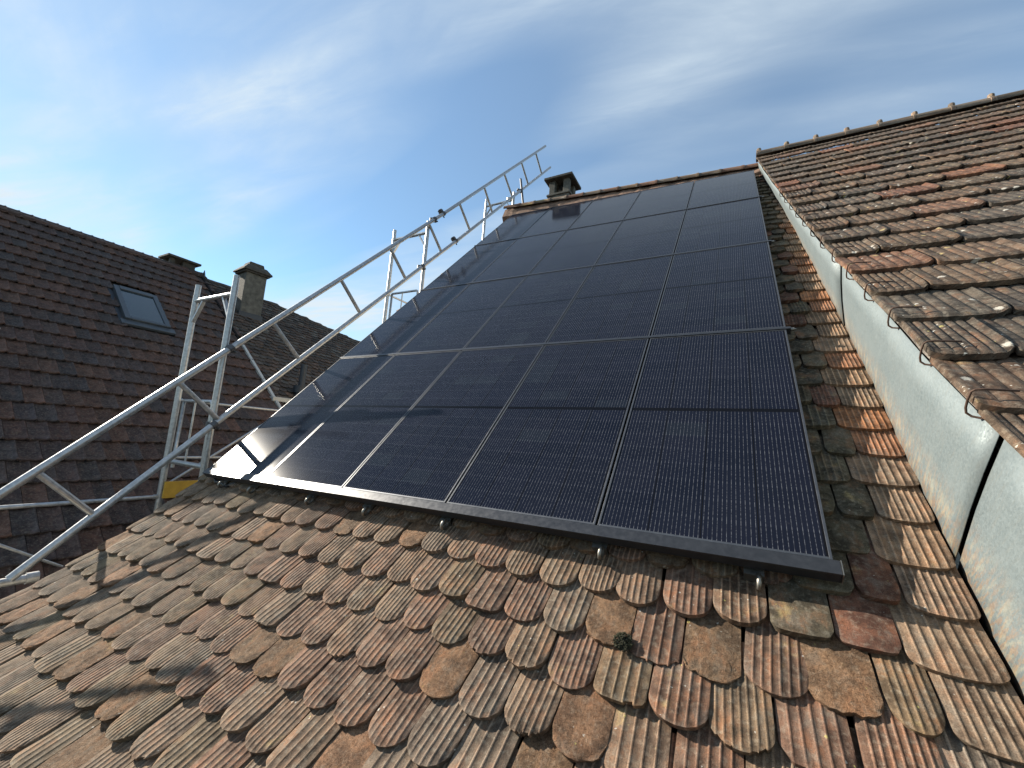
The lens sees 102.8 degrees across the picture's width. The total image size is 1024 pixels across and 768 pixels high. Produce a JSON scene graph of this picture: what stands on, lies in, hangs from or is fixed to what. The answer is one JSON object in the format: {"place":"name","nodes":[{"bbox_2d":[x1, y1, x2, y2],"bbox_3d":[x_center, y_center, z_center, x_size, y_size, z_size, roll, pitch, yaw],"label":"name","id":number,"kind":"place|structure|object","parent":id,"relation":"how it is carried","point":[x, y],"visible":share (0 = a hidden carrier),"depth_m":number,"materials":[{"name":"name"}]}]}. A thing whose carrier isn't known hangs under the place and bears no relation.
{"place":"outdoors","nodes":[
{"label":"outdoors","id":0,"kind":"place"},
{"bbox_2d":[0,0,1023,340],"label":"sky","id":1,"kind":"structure","parent":0,"point":[293,139],"materials":[{"name":"blue"}]},
{"bbox_2d":[202,468,844,584],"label":"edge trim","id":2,"kind":"structure","parent":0,"point":[803,566],"depth_m":2.46,"materials":[{"name":"black metal"}]},
{"bbox_2d":[756,89,1023,704],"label":"taller house","id":3,"kind":"structure","parent":0,"point":[909,230],"depth_m":2.70,"materials":[{"name":"ceramic"}]},
{"label":"ground","id":4,"kind":"structure","parent":0,"visible":0},
{"bbox_2d":[0,205,282,599],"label":"neighbour house","id":5,"kind":"structure","parent":4,"relation":"on","point":[93,330],"depth_m":8.15,"materials":[{"name":"ceramic"}]},
{"bbox_2d":[107,284,175,335],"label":"roof window","id":6,"kind":"structure","parent":5,"relation":"in","point":[139,309],"depth_m":10.31,"materials":[{"name":"grey glass"}]},
{"bbox_2d":[153,275,239,512],"bbox_3d":[-4.826,3.162,5.561,1.154,9.600,0.084,0,-9,28],"label":"scaffold portal","id":7,"kind":"object","parent":4,"relation":"on","point":[196,310],"visible":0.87,"depth_m":5.99,"materials":[{"name":"silver metal"}]},
{"bbox_2d":[0,543,62,566],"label":"diagonal brace","id":8,"kind":"object","parent":7,"relation":"attached to","point":[27,554],"depth_m":4.86,"materials":[{"name":"silver metal"}]},
{"bbox_2d":[0,494,158,509],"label":"ledger tube","id":9,"kind":"object","parent":7,"relation":"attached to","point":[34,505],"visible":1,"depth_m":5.13,"materials":[{"name":"silver metal"}]},
{"bbox_2d":[162,480,197,497],"bbox_3d":[-4.210,1.843,7.635,0.035,0.240,3.800,0,-9,28],"label":"toe board","id":10,"kind":"object","parent":7,"relation":"attached to","point":[171,489],"visible":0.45,"depth_m":6.08,"materials":[{"name":"yellow wood"}]},
{"bbox_2d":[170,399,211,467],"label":"guard gate","id":11,"kind":"structure","parent":7,"relation":"attached to","point":[179,426],"depth_m":6.10,"materials":[{"name":"silver metal"}]},
{"bbox_2d":[176,456,222,458],"bbox_3d":[-4.240,1.399,7.787,0.059,0.064,3.940,0,-9,28],"label":"guard rail","id":12,"kind":"object","parent":7,"relation":"attached to","point":[196,457],"visible":0.07,"depth_m":6.41,"materials":[{"name":"silver metal"}]},
{"bbox_2d":[170,424,261,480],"bbox_3d":[-4.165,0.374,7.929,0.052,3.029,3.960,0,-9,28],"label":"diagonal brace","id":13,"kind":"object","parent":7,"relation":"attached to","point":[213,455],"visible":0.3,"depth_m":6.74,"materials":[{"name":"silver metal"}]},
{"bbox_2d":[181,398,277,411],"bbox_3d":[-4.178,0.552,7.904,0.059,0.079,3.940,0,-9,28],"label":"guard rail","id":14,"kind":"object","parent":7,"relation":"attached to","point":[248,407],"visible":0.4,"depth_m":7.12,"materials":[{"name":"silver metal"}]},
{"bbox_2d":[205,261,360,405],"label":"old tiled house","id":15,"kind":"structure","parent":4,"relation":"on","point":[271,354],"depth_m":13.92,"materials":[{"name":"tile"}]},
{"bbox_2d":[270,364,306,402],"bbox_3d":[-6.198,0.337,11.297,0.569,1.950,1.129,0,-9,28],"label":"roof vent","id":16,"kind":"object","parent":15,"relation":"on","point":[299,387],"visible":0.37,"depth_m":11.62,"materials":[{"name":"grey metal"}]},
{"bbox_2d":[382,221,429,322],"bbox_3d":[-2.906,2.317,9.137,1.154,12.520,0.084,0,-9,28],"label":"scaffold portal","id":17,"kind":"object","parent":4,"relation":"on","point":[420,234],"visible":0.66,"depth_m":9.90,"materials":[{"name":"silver metal"}]},
{"bbox_2d":[0,213,456,581],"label":"lattice girder","id":18,"kind":"object","parent":17,"relation":"attached to","point":[38,471],"visible":1,"depth_m":5.29,"materials":[{"name":"silver metal"}]},
{"bbox_2d":[0,571,39,587],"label":"ledger tube","id":19,"kind":"object","parent":18,"relation":"attached to","point":[30,577],"visible":0.95,"depth_m":4.21,"materials":[{"name":"silver metal"}]},
{"bbox_2d":[205,420,219,428],"bbox_3d":[-4.126,0.559,5.644,0.219,0.127,0.144,0,-9,28],"label":"scaffold coupler","id":20,"kind":"object","parent":18,"relation":"attached to","point":[214,424],"visible":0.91,"depth_m":5.60,"materials":[{"name":"metal"}]},
{"bbox_2d":[225,344,236,352],"bbox_3d":[-4.026,-0.504,5.834,0.219,0.127,0.144,0,-9,28],"label":"scaffold coupler","id":21,"kind":"object","parent":18,"relation":"attached to","point":[231,347],"visible":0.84,"depth_m":5.79,"materials":[{"name":"metal"}]},
{"bbox_2d":[438,209,445,217],"bbox_3d":[-1.734,-4.228,10.106,0.206,0.188,0.145,6,-8,-16],"label":"scaffold coupler","id":22,"kind":"object","parent":18,"relation":"attached to","point":[441,211],"visible":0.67,"depth_m":10.07,"materials":[{"name":"metal"}]},
{"bbox_2d":[445,145,550,242],"bbox_3d":[-0.098,-6.379,13.086,0.083,6.341,6.117,0,-9,28],"label":"lattice girder","id":23,"kind":"object","parent":18,"relation":"attached to","point":[459,203],"visible":0.98,"depth_m":12.26,"materials":[{"name":"silver metal"}]},
{"bbox_2d":[520,178,523,202],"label":"stub tubes","id":24,"kind":"object","parent":23,"relation":"attached to","point":[521,186],"visible":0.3,"depth_m":13.81,"materials":[{"name":"metal"}]},
{"bbox_2d":[388,289,418,317],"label":"guard gate","id":25,"kind":"structure","parent":17,"relation":"attached to","point":[395,293],"depth_m":9.90,"materials":[{"name":"silver metal"}]},
{"bbox_2d":[482,191,514,239],"bbox_3d":[-0.964,1.368,12.754,1.154,15.660,0.084,0,-9,28],"label":"scaffold portal","id":26,"kind":"object","parent":4,"relation":"on","point":[486,214],"visible":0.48,"depth_m":13.89,"materials":[{"name":"silver metal"}]},
{"bbox_2d":[0,161,1023,767],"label":"tiled house","id":27,"kind":"structure","parent":4,"relation":"on","point":[204,621],"depth_m":2.15,"materials":[{"name":"ceramic"}]},
{"bbox_2d":[217,480,228,487],"bbox_3d":[-3.194,1.074,4.558,0.090,0.164,0.176,0,-9,28],"label":"roof hook","id":28,"kind":"object","parent":27,"relation":"attached to","point":[224,482],"visible":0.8,"depth_m":4.51,"materials":[{"name":"silver metal"}]},
{"bbox_2d":[213,478,236,487],"bbox_3d":[-3.219,1.065,4.608,0.520,0.174,0.107,0,-9,28],"label":"cable","id":29,"kind":"object","parent":27,"relation":"on","point":[217,482],"visible":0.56,"depth_m":4.55,"materials":[{"name":"black rubber"}]},
{"bbox_2d":[247,485,258,493],"bbox_3d":[-2.695,1.062,4.283,0.090,0.169,0.176,0,-9,28],"label":"roof hook","id":30,"kind":"object","parent":27,"relation":"attached to","point":[253,487],"visible":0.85,"depth_m":4.24,"materials":[{"name":"silver metal"}]},
{"bbox_2d":[210,355,394,476],"bbox_3d":[-2.572,0.296,5.247,1.134,1.667,1.618,0,-9,28],"label":"solar panel","id":31,"kind":"object","parent":27,"relation":"on","point":[266,448],"visible":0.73,"depth_m":5.06,"materials":[{"name":"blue glass"}]},
{"bbox_2d":[304,494,317,504],"bbox_3d":[-1.865,1.039,3.820,0.090,0.170,0.177,0,-9,28],"label":"roof hook","id":32,"kind":"object","parent":27,"relation":"attached to","point":[311,498],"visible":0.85,"depth_m":3.78,"materials":[{"name":"silver metal"}]},
{"bbox_2d":[267,351,460,487],"bbox_3d":[-1.566,0.272,4.689,1.134,1.656,1.632,0,-9,28],"label":"solar panel","id":33,"kind":"object","parent":27,"relation":"on","point":[341,444],"visible":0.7,"depth_m":4.48,"materials":[{"name":"blue glass"}]},
{"bbox_2d":[361,503,374,515],"bbox_3d":[-1.209,1.022,3.457,0.090,0.174,0.178,0,-9,28],"label":"roof hook","id":34,"kind":"object","parent":27,"relation":"attached to","point":[368,507],"visible":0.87,"depth_m":3.42,"materials":[{"name":"silver metal"}]},
{"bbox_2d":[343,345,543,502],"bbox_3d":[-0.561,0.249,4.130,1.134,1.644,1.644,0,-9,28],"label":"solar panel","id":35,"kind":"object","parent":27,"relation":"on","point":[430,446],"visible":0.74,"depth_m":3.88,"materials":[{"name":"black glass"}]},
{"bbox_2d":[440,516,451,529],"bbox_3d":[-0.488,0.995,3.044,0.090,0.165,0.178,0,-9,28],"label":"roof hook","id":36,"kind":"object","parent":27,"relation":"attached to","point":[445,522],"visible":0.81,"depth_m":3.00,"materials":[{"name":"silver metal"}]},
{"bbox_2d":[447,338,648,524],"bbox_3d":[0.445,0.227,3.573,1.134,1.631,1.656,0,-9,28],"label":"solar panel","id":37,"kind":"object","parent":27,"relation":"on","point":[550,447],"visible":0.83,"depth_m":3.29,"materials":[{"name":"black glass"}]},
{"bbox_2d":[340,326,795,357],"bbox_3d":[-0.094,-0.428,4.941,5.828,0.130,0.067,0,-9,29],"label":"cover rail","id":38,"kind":"object","parent":27,"relation":"attached to","point":[789,329],"visible":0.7,"depth_m":4.31,"materials":[{"name":"black metal"}]},
{"bbox_2d":[343,284,469,356],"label":"solar panel","id":39,"kind":"object","parent":38,"relation":"on","point":[404,325],"visible":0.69,"depth_m":6.75,"materials":[{"name":"blue glass"}]},
{"bbox_2d":[398,276,526,352],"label":"solar panel","id":40,"kind":"object","parent":38,"relation":"on","point":[460,320],"visible":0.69,"depth_m":6.18,"materials":[{"name":"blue glass"}]},
{"bbox_2d":[465,266,593,347],"bbox_3d":[0.328,-1.124,5.788,1.134,1.672,1.672,0,-9,28],"label":"solar panel","id":41,"kind":"object","parent":38,"relation":"on","point":[532,309],"visible":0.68,"depth_m":5.61,"materials":[{"name":"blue glass"}]},
{"bbox_2d":[547,255,672,342],"bbox_3d":[1.338,-1.132,5.239,1.134,1.659,1.684,0,-9,28],"label":"solar panel","id":42,"kind":"object","parent":38,"relation":"on","point":[618,300],"visible":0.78,"depth_m":5.04,"materials":[{"name":"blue glass"}]},
{"bbox_2d":[651,242,785,335],"bbox_3d":[2.349,-1.141,4.690,1.134,1.648,1.698,0,-9,28],"label":"solar panel","id":43,"kind":"object","parent":38,"relation":"on","point":[727,288],"visible":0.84,"depth_m":4.47,"materials":[{"name":"blue glass"}]},
{"bbox_2d":[421,240,774,290],"bbox_3d":[0.805,-1.818,6.618,5.827,0.068,0.068,0,-9,28],"label":"cover rail","id":44,"kind":"object","parent":27,"relation":"attached to","point":[771,241],"visible":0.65,"depth_m":6.20,"materials":[{"name":"black metal"}]},
{"bbox_2d":[424,239,516,288],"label":"solar panel","id":45,"kind":"object","parent":44,"relation":"on","point":[473,264],"visible":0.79,"depth_m":8.44,"materials":[{"name":"blue glass"}]},
{"bbox_2d":[473,230,566,281],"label":"solar panel","id":46,"kind":"object","parent":44,"relation":"on","point":[522,256],"visible":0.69,"depth_m":7.89,"materials":[{"name":"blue glass"}]},
{"bbox_2d":[530,221,622,273],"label":"solar panel","id":47,"kind":"object","parent":44,"relation":"on","point":[580,247],"visible":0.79,"depth_m":7.33,"materials":[{"name":"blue glass"}]},
{"bbox_2d":[596,210,685,264],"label":"solar panel","id":48,"kind":"object","parent":44,"relation":"on","point":[647,236],"visible":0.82,"depth_m":6.78,"materials":[{"name":"blue glass"}]},
{"bbox_2d":[675,197,767,252],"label":"solar panel","id":49,"kind":"object","parent":44,"relation":"on","point":[726,224],"visible":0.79,"depth_m":6.24,"materials":[{"name":"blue glass"}]},
{"bbox_2d":[592,542,607,559],"bbox_3d":[0.533,0.965,2.473,0.090,0.165,0.179,0,-9,28],"label":"roof hook","id":50,"kind":"object","parent":27,"relation":"attached to","point":[600,549],"visible":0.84,"depth_m":2.44,"materials":[{"name":"silver metal"}]},
{"bbox_2d":[474,196,763,245],"bbox_3d":[1.702,-3.205,8.292,5.828,0.132,0.067,0,-9,28],"label":"cover rail","id":51,"kind":"object","parent":27,"relation":"attached to","point":[760,197],"visible":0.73,"depth_m":7.88,"materials":[{"name":"black metal"}]},
{"bbox_2d":[477,208,549,244],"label":"solar panel","id":52,"kind":"object","parent":51,"relation":"on","point":[516,226],"visible":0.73,"depth_m":10.12,"materials":[{"name":"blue glass"}]},
{"bbox_2d":[521,200,592,236],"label":"solar panel","id":53,"kind":"object","parent":51,"relation":"on","point":[557,218],"visible":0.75,"depth_m":9.58,"materials":[{"name":"blue glass"}]},
{"bbox_2d":[569,191,640,228],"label":"solar panel","id":54,"kind":"object","parent":51,"relation":"on","point":[607,209],"visible":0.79,"depth_m":9.04,"materials":[{"name":"blue glass"}]},
{"bbox_2d":[624,181,693,218],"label":"solar panel","id":55,"kind":"object","parent":51,"relation":"on","point":[662,199],"visible":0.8,"depth_m":8.50,"materials":[{"name":"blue glass"}]},
{"bbox_2d":[688,170,758,207],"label":"solar panel","id":56,"kind":"object","parent":51,"relation":"on","point":[726,188],"visible":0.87,"depth_m":7.97,"materials":[{"name":"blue glass"}]},
{"bbox_2d":[613,632,633,651],"bbox_3d":[0.536,1.240,1.970,0.101,0.065,0.091,0,-9,28],"label":"moss tuft","id":57,"kind":"object","parent":27,"relation":"on","point":[622,638],"visible":1,"depth_m":1.96,"materials":[{"name":"green plant"}]},
{"bbox_2d":[598,329,832,559],"bbox_3d":[1.451,0.204,3.015,1.134,1.618,1.667,0,-9,28],"label":"solar panel","id":58,"kind":"object","parent":27,"relation":"on","point":[714,446],"visible":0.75,"depth_m":2.68,"materials":[{"name":"black glass"}]},
{"bbox_2d":[744,567,764,590],"bbox_3d":[1.233,0.948,2.085,0.090,0.170,0.180,0,-9,28],"label":"roof hook","id":59,"kind":"object","parent":27,"relation":"attached to","point":[757,576],"visible":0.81,"depth_m":2.06,"materials":[{"name":"silver metal"}]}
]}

